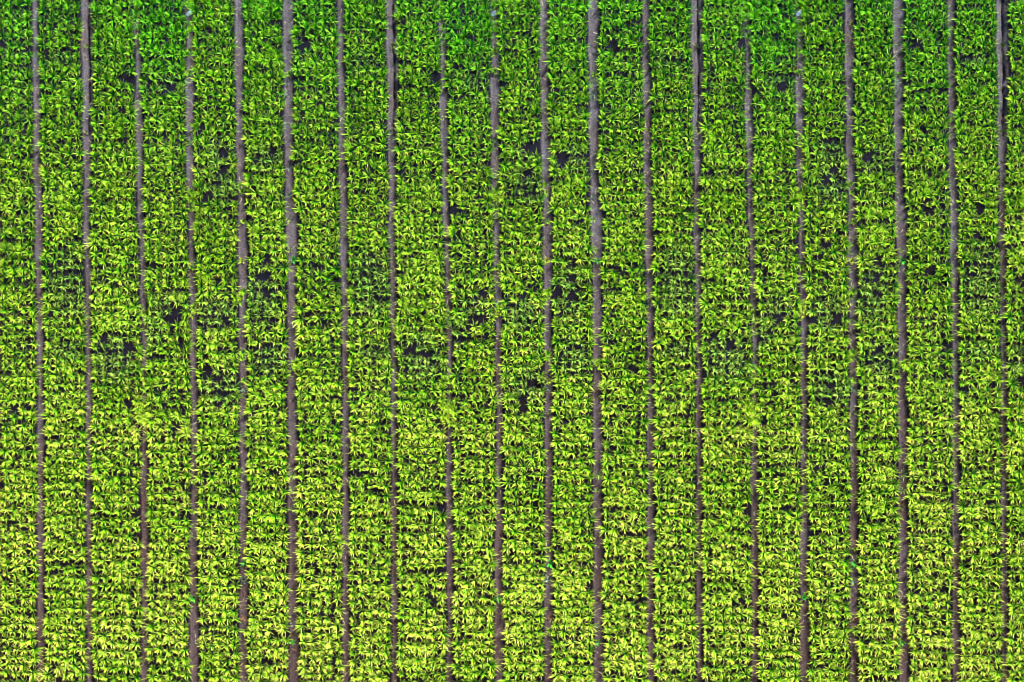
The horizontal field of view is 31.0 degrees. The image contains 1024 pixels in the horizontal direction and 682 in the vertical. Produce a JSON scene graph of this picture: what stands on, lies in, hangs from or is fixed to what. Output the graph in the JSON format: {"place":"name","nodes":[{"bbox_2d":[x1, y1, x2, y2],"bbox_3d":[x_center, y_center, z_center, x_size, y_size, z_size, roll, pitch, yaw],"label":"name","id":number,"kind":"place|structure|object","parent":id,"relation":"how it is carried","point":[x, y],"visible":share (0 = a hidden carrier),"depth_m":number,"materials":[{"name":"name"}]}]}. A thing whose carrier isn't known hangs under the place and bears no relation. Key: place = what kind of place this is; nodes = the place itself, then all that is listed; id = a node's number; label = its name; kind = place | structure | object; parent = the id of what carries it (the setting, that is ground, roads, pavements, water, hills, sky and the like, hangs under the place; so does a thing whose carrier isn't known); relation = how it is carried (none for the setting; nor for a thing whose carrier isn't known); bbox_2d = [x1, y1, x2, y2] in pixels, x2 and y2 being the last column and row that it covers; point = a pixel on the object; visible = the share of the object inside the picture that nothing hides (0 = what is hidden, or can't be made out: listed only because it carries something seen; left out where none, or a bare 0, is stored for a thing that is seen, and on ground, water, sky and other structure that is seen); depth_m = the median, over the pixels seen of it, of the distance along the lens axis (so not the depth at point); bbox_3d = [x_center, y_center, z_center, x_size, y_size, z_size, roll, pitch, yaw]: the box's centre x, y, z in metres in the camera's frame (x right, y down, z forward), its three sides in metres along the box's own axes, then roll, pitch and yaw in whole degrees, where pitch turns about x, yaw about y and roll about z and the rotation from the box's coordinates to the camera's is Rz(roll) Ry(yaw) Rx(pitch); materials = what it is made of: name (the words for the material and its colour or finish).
{"place":"outdoors","nodes":[
{"label":"outdoors","id":0,"kind":"place"},
{"bbox_2d":[0,0,1023,681],"bbox_3d":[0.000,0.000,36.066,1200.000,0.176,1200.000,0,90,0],"label":"ground","id":1,"kind":"structure","parent":0,"point":[342,170],"depth_m":36.00,"materials":[{"name":"green plant"}]},
{"bbox_2d":[11,669,19,677],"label":"crop clump","id":2,"kind":"object","parent":1,"relation":"on","point":[13,673],"visible":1,"depth_m":35.96,"materials":[{"name":"green plant"}]},
{"bbox_2d":[19,660,28,669],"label":"crop clump","id":3,"kind":"object","parent":1,"relation":"on","point":[22,666],"visible":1,"depth_m":35.95,"materials":[{"name":"green plant"}]},
{"bbox_2d":[28,664,43,679],"bbox_3d":[-9.261,6.466,35.860,0.365,0.312,0.376,-20,90,0],"label":"crop clump","id":4,"kind":"object","parent":1,"relation":"on","point":[35,672],"visible":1,"depth_m":35.91,"materials":[{"name":"green plant"}]},
{"bbox_2d":[39,669,55,680],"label":"crop clump","id":5,"kind":"object","parent":1,"relation":"on","point":[46,673],"visible":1,"depth_m":35.94,"materials":[{"name":"green plant"}]},
{"bbox_2d":[47,0,57,8],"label":"crop clump","id":6,"kind":"object","parent":1,"relation":"on","point":[51,4],"visible":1,"depth_m":35.96,"materials":[{"name":"green plant"}]},
{"bbox_2d":[69,661,82,670],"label":"crop clump","id":7,"kind":"object","parent":1,"relation":"on","point":[72,666],"visible":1,"depth_m":35.94,"materials":[{"name":"green plant"}]},
{"bbox_2d":[76,668,88,679],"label":"crop clump","id":8,"kind":"object","parent":1,"relation":"on","point":[81,674],"visible":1,"depth_m":35.93,"materials":[{"name":"green plant"}]},
{"bbox_2d":[100,0,108,11],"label":"crop clump","id":9,"kind":"object","parent":1,"relation":"on","point":[103,5],"visible":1,"depth_m":35.93,"materials":[{"name":"green plant"}]},
{"bbox_2d":[132,425,142,436],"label":"crop clump","id":10,"kind":"object","parent":1,"relation":"on","point":[137,430],"visible":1,"depth_m":35.94,"materials":[{"name":"green plant"}]},
{"bbox_2d":[132,669,142,681],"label":"crop clump","id":11,"kind":"object","parent":1,"relation":"on","point":[136,676],"visible":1,"depth_m":35.93,"materials":[{"name":"green plant"}]},
{"bbox_2d":[133,662,141,673],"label":"crop clump","id":12,"kind":"object","parent":1,"relation":"on","point":[137,667],"visible":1,"depth_m":35.95,"materials":[{"name":"green plant"}]},
{"bbox_2d":[147,672,156,681],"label":"crop clump","id":13,"kind":"object","parent":1,"relation":"on","point":[151,679],"visible":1,"depth_m":35.94,"materials":[{"name":"green plant"}]},
{"bbox_2d":[164,670,173,681],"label":"crop clump","id":14,"kind":"object","parent":1,"relation":"on","point":[171,676],"visible":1,"depth_m":35.93,"materials":[{"name":"green plant"}]},
{"bbox_2d":[170,293,184,306],"bbox_3d":[-6.550,-0.806,35.901,0.289,0.228,0.331,-36,90,0],"label":"crop clump","id":15,"kind":"object","parent":1,"relation":"on","point":[174,299],"visible":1,"depth_m":35.93,"materials":[{"name":"green plant"}]},
{"bbox_2d":[173,667,182,675],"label":"crop clump","id":16,"kind":"object","parent":1,"relation":"on","point":[178,672],"visible":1,"depth_m":35.96,"materials":[{"name":"green plant"}]},
{"bbox_2d":[176,425,192,435],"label":"crop clump","id":17,"kind":"object","parent":1,"relation":"on","point":[185,430],"visible":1,"depth_m":35.92,"materials":[{"name":"green plant"}]},
{"bbox_2d":[181,471,192,481],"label":"crop clump","id":18,"kind":"object","parent":1,"relation":"on","point":[187,473],"visible":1,"depth_m":35.95,"materials":[{"name":"green plant"}]},
{"bbox_2d":[182,660,193,671],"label":"crop clump","id":19,"kind":"object","parent":1,"relation":"on","point":[188,665],"visible":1,"depth_m":35.95,"materials":[{"name":"green plant"}]},
{"bbox_2d":[198,670,206,681],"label":"crop clump","id":20,"kind":"object","parent":1,"relation":"on","point":[202,677],"visible":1,"depth_m":35.94,"materials":[{"name":"green plant"}]},
{"bbox_2d":[207,663,216,673],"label":"crop clump","id":21,"kind":"object","parent":1,"relation":"on","point":[211,666],"visible":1,"depth_m":35.93,"materials":[{"name":"green plant"}]},
{"bbox_2d":[213,0,225,8],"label":"crop clump","id":22,"kind":"object","parent":1,"relation":"on","point":[220,1],"visible":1,"depth_m":35.94,"materials":[{"name":"green plant"}]},
{"bbox_2d":[231,673,242,681],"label":"crop clump","id":23,"kind":"object","parent":1,"relation":"on","point":[236,676],"visible":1,"depth_m":35.94,"materials":[{"name":"green plant"}]},
{"bbox_2d":[232,663,242,675],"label":"crop clump","id":24,"kind":"object","parent":1,"relation":"on","point":[236,669],"visible":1,"depth_m":35.95,"materials":[{"name":"green plant"}]},
{"bbox_2d":[240,0,254,8],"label":"crop clump","id":25,"kind":"object","parent":1,"relation":"on","point":[246,3],"visible":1,"depth_m":35.94,"materials":[{"name":"green plant"}]},
{"bbox_2d":[245,662,255,673],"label":"crop clump","id":26,"kind":"object","parent":1,"relation":"on","point":[251,667],"visible":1,"depth_m":35.94,"materials":[{"name":"green plant"}]},
{"bbox_2d":[246,668,257,681],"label":"crop clump","id":27,"kind":"object","parent":1,"relation":"on","point":[255,674],"visible":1,"depth_m":35.92,"materials":[{"name":"green plant"}]},
{"bbox_2d":[253,667,266,677],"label":"crop clump","id":28,"kind":"object","parent":1,"relation":"on","point":[262,674],"visible":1,"depth_m":35.92,"materials":[{"name":"green plant"}]},
{"bbox_2d":[265,663,275,675],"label":"crop clump","id":29,"kind":"object","parent":1,"relation":"on","point":[267,667],"visible":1,"depth_m":35.95,"materials":[{"name":"green plant"}]},
{"bbox_2d":[270,658,280,669],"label":"crop clump","id":30,"kind":"object","parent":1,"relation":"on","point":[278,664],"visible":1,"depth_m":35.94,"materials":[{"name":"green plant"}]},
{"bbox_2d":[277,668,288,681],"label":"crop clump","id":31,"kind":"object","parent":1,"relation":"on","point":[283,676],"visible":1,"depth_m":35.93,"materials":[{"name":"green plant"}]},
{"bbox_2d":[296,663,309,674],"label":"crop clump","id":32,"kind":"object","parent":1,"relation":"on","point":[303,667],"visible":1,"depth_m":35.94,"materials":[{"name":"green plant"}]},
{"bbox_2d":[307,668,317,678],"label":"crop clump","id":33,"kind":"object","parent":1,"relation":"on","point":[309,675],"visible":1,"depth_m":35.95,"materials":[{"name":"green plant"}]},
{"bbox_2d":[314,658,325,671],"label":"crop clump","id":34,"kind":"object","parent":1,"relation":"on","point":[323,667],"visible":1,"depth_m":35.92,"materials":[{"name":"green plant"}]},
{"bbox_2d":[325,668,334,677],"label":"crop clump","id":35,"kind":"object","parent":1,"relation":"on","point":[326,673],"visible":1,"depth_m":35.95,"materials":[{"name":"green plant"}]},
{"bbox_2d":[335,660,347,670],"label":"crop clump","id":36,"kind":"object","parent":1,"relation":"on","point":[340,667],"visible":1,"depth_m":35.93,"materials":[{"name":"green plant"}]},
{"bbox_2d":[358,0,369,11],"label":"crop clump","id":37,"kind":"object","parent":1,"relation":"on","point":[365,5],"visible":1,"depth_m":35.95,"materials":[{"name":"green plant"}]},
{"bbox_2d":[358,663,369,673],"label":"crop clump","id":38,"kind":"object","parent":1,"relation":"on","point":[362,668],"visible":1,"depth_m":35.94,"materials":[{"name":"green plant"}]},
{"bbox_2d":[367,670,375,681],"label":"crop clump","id":39,"kind":"object","parent":1,"relation":"on","point":[372,674],"visible":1,"depth_m":35.94,"materials":[{"name":"green plant"}]},
{"bbox_2d":[374,672,386,681],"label":"crop clump","id":40,"kind":"object","parent":1,"relation":"on","point":[378,678],"visible":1,"depth_m":35.95,"materials":[{"name":"green plant"}]},
{"bbox_2d":[405,659,416,670],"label":"crop clump","id":41,"kind":"object","parent":1,"relation":"on","point":[409,667],"visible":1,"depth_m":35.93,"materials":[{"name":"green plant"}]},
{"bbox_2d":[428,660,440,671],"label":"crop clump","id":42,"kind":"object","parent":1,"relation":"on","point":[433,667],"visible":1,"depth_m":35.92,"materials":[{"name":"green plant"}]},
{"bbox_2d":[435,428,447,440],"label":"crop clump","id":43,"kind":"object","parent":1,"relation":"on","point":[442,433],"visible":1,"depth_m":35.93,"materials":[{"name":"green plant"}]},
{"bbox_2d":[438,661,448,670],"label":"crop clump","id":44,"kind":"object","parent":1,"relation":"on","point":[443,664],"visible":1,"depth_m":35.95,"materials":[{"name":"green plant"}]},
{"bbox_2d":[448,660,462,674],"bbox_3d":[-1.096,6.359,35.874,0.329,0.282,0.317,-39,90,0],"label":"crop clump","id":45,"kind":"object","parent":1,"relation":"on","point":[454,665],"visible":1,"depth_m":35.94,"materials":[{"name":"green plant"}]},
{"bbox_2d":[451,669,461,678],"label":"crop clump","id":46,"kind":"object","parent":1,"relation":"on","point":[458,673],"visible":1,"depth_m":35.96,"materials":[{"name":"green plant"}]},
{"bbox_2d":[461,668,471,680],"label":"crop clump","id":47,"kind":"object","parent":1,"relation":"on","point":[464,673],"visible":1,"depth_m":35.94,"materials":[{"name":"green plant"}]},
{"bbox_2d":[468,666,478,678],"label":"crop clump","id":48,"kind":"object","parent":1,"relation":"on","point":[474,674],"visible":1,"depth_m":35.94,"materials":[{"name":"green plant"}]},
{"bbox_2d":[475,297,487,308],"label":"crop clump","id":49,"kind":"object","parent":1,"relation":"on","point":[483,302],"visible":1,"depth_m":35.94,"materials":[{"name":"green plant"}]},
{"bbox_2d":[476,667,487,680],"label":"crop clump","id":50,"kind":"object","parent":1,"relation":"on","point":[482,675],"visible":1,"depth_m":35.93,"materials":[{"name":"green plant"}]},
{"bbox_2d":[485,425,497,438],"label":"crop clump","id":51,"kind":"object","parent":1,"relation":"on","point":[492,432],"visible":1,"depth_m":35.93,"materials":[{"name":"green plant"}]},
{"bbox_2d":[483,657,502,672],"bbox_3d":[-0.353,6.301,35.889,0.434,0.252,0.376,0,90,0],"label":"crop clump","id":52,"kind":"object","parent":1,"relation":"on","point":[491,662],"visible":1,"depth_m":35.92,"materials":[{"name":"green plant"}]},
{"bbox_2d":[488,471,497,481],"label":"crop clump","id":53,"kind":"object","parent":1,"relation":"on","point":[494,475],"visible":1,"depth_m":35.94,"materials":[{"name":"green plant"}]},
{"bbox_2d":[496,0,509,9],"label":"crop clump","id":54,"kind":"object","parent":1,"relation":"on","point":[502,2],"visible":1,"depth_m":35.92,"materials":[{"name":"green plant"}]},
{"bbox_2d":[501,660,513,669],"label":"crop clump","id":55,"kind":"object","parent":1,"relation":"on","point":[510,665],"visible":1,"depth_m":35.92,"materials":[{"name":"green plant"}]},
{"bbox_2d":[504,670,513,678],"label":"crop clump","id":56,"kind":"object","parent":1,"relation":"on","point":[507,674],"visible":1,"depth_m":35.95,"materials":[{"name":"green plant"}]},
{"bbox_2d":[0,0,1023,681],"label":"crop plants","id":57,"kind":"object","parent":1,"relation":"on","point":[452,414],"visible":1,"depth_m":35.95,"materials":[{"name":"green plant"}]},
{"bbox_2d":[33,1,1007,681],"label":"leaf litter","id":58,"kind":"object","parent":1,"relation":"on","point":[497,343],"visible":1,"depth_m":36.03,"materials":[{"name":"plant"}]},
{"bbox_2d":[34,0,1007,681],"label":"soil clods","id":59,"kind":"object","parent":1,"relation":"on","point":[548,324],"visible":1,"depth_m":36.04,"materials":[{"name":"brown soil"}]},
{"bbox_2d":[529,668,540,680],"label":"crop clump","id":60,"kind":"object","parent":1,"relation":"on","point":[533,673],"visible":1,"depth_m":35.94,"materials":[{"name":"green plant"}]},
{"bbox_2d":[533,234,544,245],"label":"crop clump","id":61,"kind":"object","parent":1,"relation":"on","point":[538,237],"visible":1,"depth_m":35.94,"materials":[{"name":"green plant"}]},
{"bbox_2d":[533,665,546,675],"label":"crop clump","id":62,"kind":"object","parent":1,"relation":"on","point":[541,670],"visible":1,"depth_m":35.93,"materials":[{"name":"green plant"}]},
{"bbox_2d":[534,658,545,670],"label":"crop clump","id":63,"kind":"object","parent":1,"relation":"on","point":[539,664],"visible":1,"depth_m":35.92,"materials":[{"name":"green plant"}]},
{"bbox_2d":[560,673,568,680],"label":"crop clump","id":64,"kind":"object","parent":1,"relation":"on","point":[565,676],"visible":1,"depth_m":35.96,"materials":[{"name":"green plant"}]},
{"bbox_2d":[560,663,570,672],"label":"crop clump","id":65,"kind":"object","parent":1,"relation":"on","point":[563,668],"visible":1,"depth_m":35.96,"materials":[{"name":"green plant"}]},
{"bbox_2d":[563,0,572,9],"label":"crop clump","id":66,"kind":"object","parent":1,"relation":"on","point":[568,1],"visible":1,"depth_m":35.94,"materials":[{"name":"green plant"}]},
{"bbox_2d":[572,0,582,9],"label":"crop clump","id":67,"kind":"object","parent":1,"relation":"on","point":[575,4],"visible":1,"depth_m":35.92,"materials":[{"name":"green plant"}]},
{"bbox_2d":[579,0,592,10],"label":"crop clump","id":68,"kind":"object","parent":1,"relation":"on","point":[586,2],"visible":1,"depth_m":35.94,"materials":[{"name":"green plant"}]},
{"bbox_2d":[584,661,596,675],"bbox_3d":[1.529,6.378,35.896,0.308,0.239,0.243,-36,90,0],"label":"crop clump","id":69,"kind":"object","parent":1,"relation":"on","point":[590,667],"visible":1,"depth_m":35.92,"materials":[{"name":"green plant"}]},
{"bbox_2d":[598,0,608,8],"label":"crop clump","id":70,"kind":"object","parent":1,"relation":"on","point":[603,4],"visible":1,"depth_m":35.95,"materials":[{"name":"green plant"}]},
{"bbox_2d":[601,662,612,673],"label":"crop clump","id":71,"kind":"object","parent":1,"relation":"on","point":[607,667],"visible":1,"depth_m":35.92,"materials":[{"name":"green plant"}]},
{"bbox_2d":[611,655,623,666],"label":"crop clump","id":72,"kind":"object","parent":1,"relation":"on","point":[616,661],"visible":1,"depth_m":35.94,"materials":[{"name":"green plant"}]},
{"bbox_2d":[621,664,633,673],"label":"crop clump","id":73,"kind":"object","parent":1,"relation":"on","point":[626,671],"visible":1,"depth_m":35.94,"materials":[{"name":"green plant"}]},
{"bbox_2d":[629,665,639,677],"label":"crop clump","id":74,"kind":"object","parent":1,"relation":"on","point":[631,668],"visible":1,"depth_m":35.94,"materials":[{"name":"green plant"}]},
{"bbox_2d":[636,655,649,667],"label":"crop clump","id":75,"kind":"object","parent":1,"relation":"on","point":[644,663],"visible":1,"depth_m":35.93,"materials":[{"name":"green plant"}]},
{"bbox_2d":[648,661,661,671],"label":"crop clump","id":76,"kind":"object","parent":1,"relation":"on","point":[657,665],"visible":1,"depth_m":35.94,"materials":[{"name":"green plant"}]},
{"bbox_2d":[657,0,669,9],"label":"crop clump","id":77,"kind":"object","parent":1,"relation":"on","point":[663,3],"visible":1,"depth_m":35.95,"materials":[{"name":"green plant"}]},
{"bbox_2d":[662,667,674,679],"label":"crop clump","id":78,"kind":"object","parent":1,"relation":"on","point":[665,674],"visible":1,"depth_m":35.95,"materials":[{"name":"green plant"}]},
{"bbox_2d":[666,0,675,7],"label":"crop clump","id":79,"kind":"object","parent":1,"relation":"on","point":[670,2],"visible":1,"depth_m":35.94,"materials":[{"name":"green plant"}]},
{"bbox_2d":[680,0,692,9],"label":"crop clump","id":80,"kind":"object","parent":1,"relation":"on","point":[685,3],"visible":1,"depth_m":35.93,"materials":[{"name":"green plant"}]},
{"bbox_2d":[686,660,694,671],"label":"crop clump","id":81,"kind":"object","parent":1,"relation":"on","point":[693,666],"visible":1,"depth_m":35.94,"materials":[{"name":"green plant"}]},
{"bbox_2d":[697,663,712,677],"bbox_3d":[3.768,6.450,35.875,0.284,0.281,0.320,-40,90,0],"label":"crop clump","id":82,"kind":"object","parent":1,"relation":"on","point":[705,668],"visible":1,"depth_m":35.94,"materials":[{"name":"green plant"}]},
{"bbox_2d":[711,661,720,671],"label":"crop clump","id":83,"kind":"object","parent":1,"relation":"on","point":[718,663],"visible":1,"depth_m":35.94,"materials":[{"name":"green plant"}]},
{"bbox_2d":[734,0,743,9],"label":"crop clump","id":84,"kind":"object","parent":1,"relation":"on","point":[737,3],"visible":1,"depth_m":35.95,"materials":[{"name":"green plant"}]},
{"bbox_2d":[741,669,752,678],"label":"crop clump","id":85,"kind":"object","parent":1,"relation":"on","point":[746,673],"visible":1,"depth_m":35.93,"materials":[{"name":"green plant"}]},
{"bbox_2d":[755,664,768,677],"bbox_3d":[4.860,6.438,35.896,0.311,0.237,0.334,-8,90,0],"label":"crop clump","id":86,"kind":"object","parent":1,"relation":"on","point":[763,673],"visible":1,"depth_m":35.93,"materials":[{"name":"green plant"}]},
{"bbox_2d":[758,0,768,9],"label":"crop clump","id":87,"kind":"object","parent":1,"relation":"on","point":[760,2],"visible":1,"depth_m":35.95,"materials":[{"name":"green plant"}]},
{"bbox_2d":[764,664,777,676],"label":"crop clump","id":88,"kind":"object","parent":1,"relation":"on","point":[772,670],"visible":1,"depth_m":35.93,"materials":[{"name":"green plant"}]},
{"bbox_2d":[786,0,795,8],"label":"crop clump","id":89,"kind":"object","parent":1,"relation":"on","point":[789,4],"visible":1,"depth_m":35.94,"materials":[{"name":"green plant"}]},
{"bbox_2d":[788,670,803,681],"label":"crop clump","id":90,"kind":"object","parent":1,"relation":"on","point":[795,678],"visible":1,"depth_m":35.94,"materials":[{"name":"green plant"}]},
{"bbox_2d":[791,426,801,440],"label":"crop clump","id":91,"kind":"object","parent":1,"relation":"on","point":[795,432],"visible":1,"depth_m":35.91,"materials":[{"name":"green plant"}]},
{"bbox_2d":[800,0,810,8],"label":"crop clump","id":92,"kind":"object","parent":1,"relation":"on","point":[806,3],"visible":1,"depth_m":35.94,"materials":[{"name":"green plant"}]},
{"bbox_2d":[807,667,818,677],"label":"crop clump","id":93,"kind":"object","parent":1,"relation":"on","point":[811,672],"visible":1,"depth_m":35.94,"materials":[{"name":"green plant"}]},
{"bbox_2d":[823,666,834,674],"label":"crop clump","id":94,"kind":"object","parent":1,"relation":"on","point":[827,669],"visible":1,"depth_m":35.93,"materials":[{"name":"green plant"}]},
{"bbox_2d":[832,664,845,676],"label":"crop clump","id":95,"kind":"object","parent":1,"relation":"on","point":[839,670],"visible":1,"depth_m":35.93,"materials":[{"name":"green plant"}]},
{"bbox_2d":[841,665,855,677],"bbox_3d":[6.520,6.413,35.890,0.302,0.251,0.268,-25,90,0],"label":"crop clump","id":96,"kind":"object","parent":1,"relation":"on","point":[846,670],"visible":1,"depth_m":35.92,"materials":[{"name":"green plant"}]},
{"bbox_2d":[860,3,871,14],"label":"crop clump","id":97,"kind":"object","parent":1,"relation":"on","point":[867,8],"visible":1,"depth_m":35.94,"materials":[{"name":"green plant"}]},
{"bbox_2d":[867,668,877,680],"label":"crop clump","id":98,"kind":"object","parent":1,"relation":"on","point":[873,671],"visible":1,"depth_m":35.95,"materials":[{"name":"green plant"}]},
{"bbox_2d":[882,0,893,14],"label":"crop clump","id":99,"kind":"object","parent":1,"relation":"on","point":[888,7],"visible":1,"depth_m":35.95,"materials":[{"name":"green plant"}]},
{"bbox_2d":[889,668,902,678],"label":"crop clump","id":100,"kind":"object","parent":1,"relation":"on","point":[898,672],"visible":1,"depth_m":35.95,"materials":[{"name":"green plant"}]},
{"bbox_2d":[931,669,948,681],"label":"crop clump","id":101,"kind":"object","parent":1,"relation":"on","point":[941,677],"visible":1,"depth_m":35.93,"materials":[{"name":"green plant"}]},
{"bbox_2d":[957,664,969,676],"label":"crop clump","id":102,"kind":"object","parent":1,"relation":"on","point":[964,671],"visible":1,"depth_m":35.94,"materials":[{"name":"green plant"}]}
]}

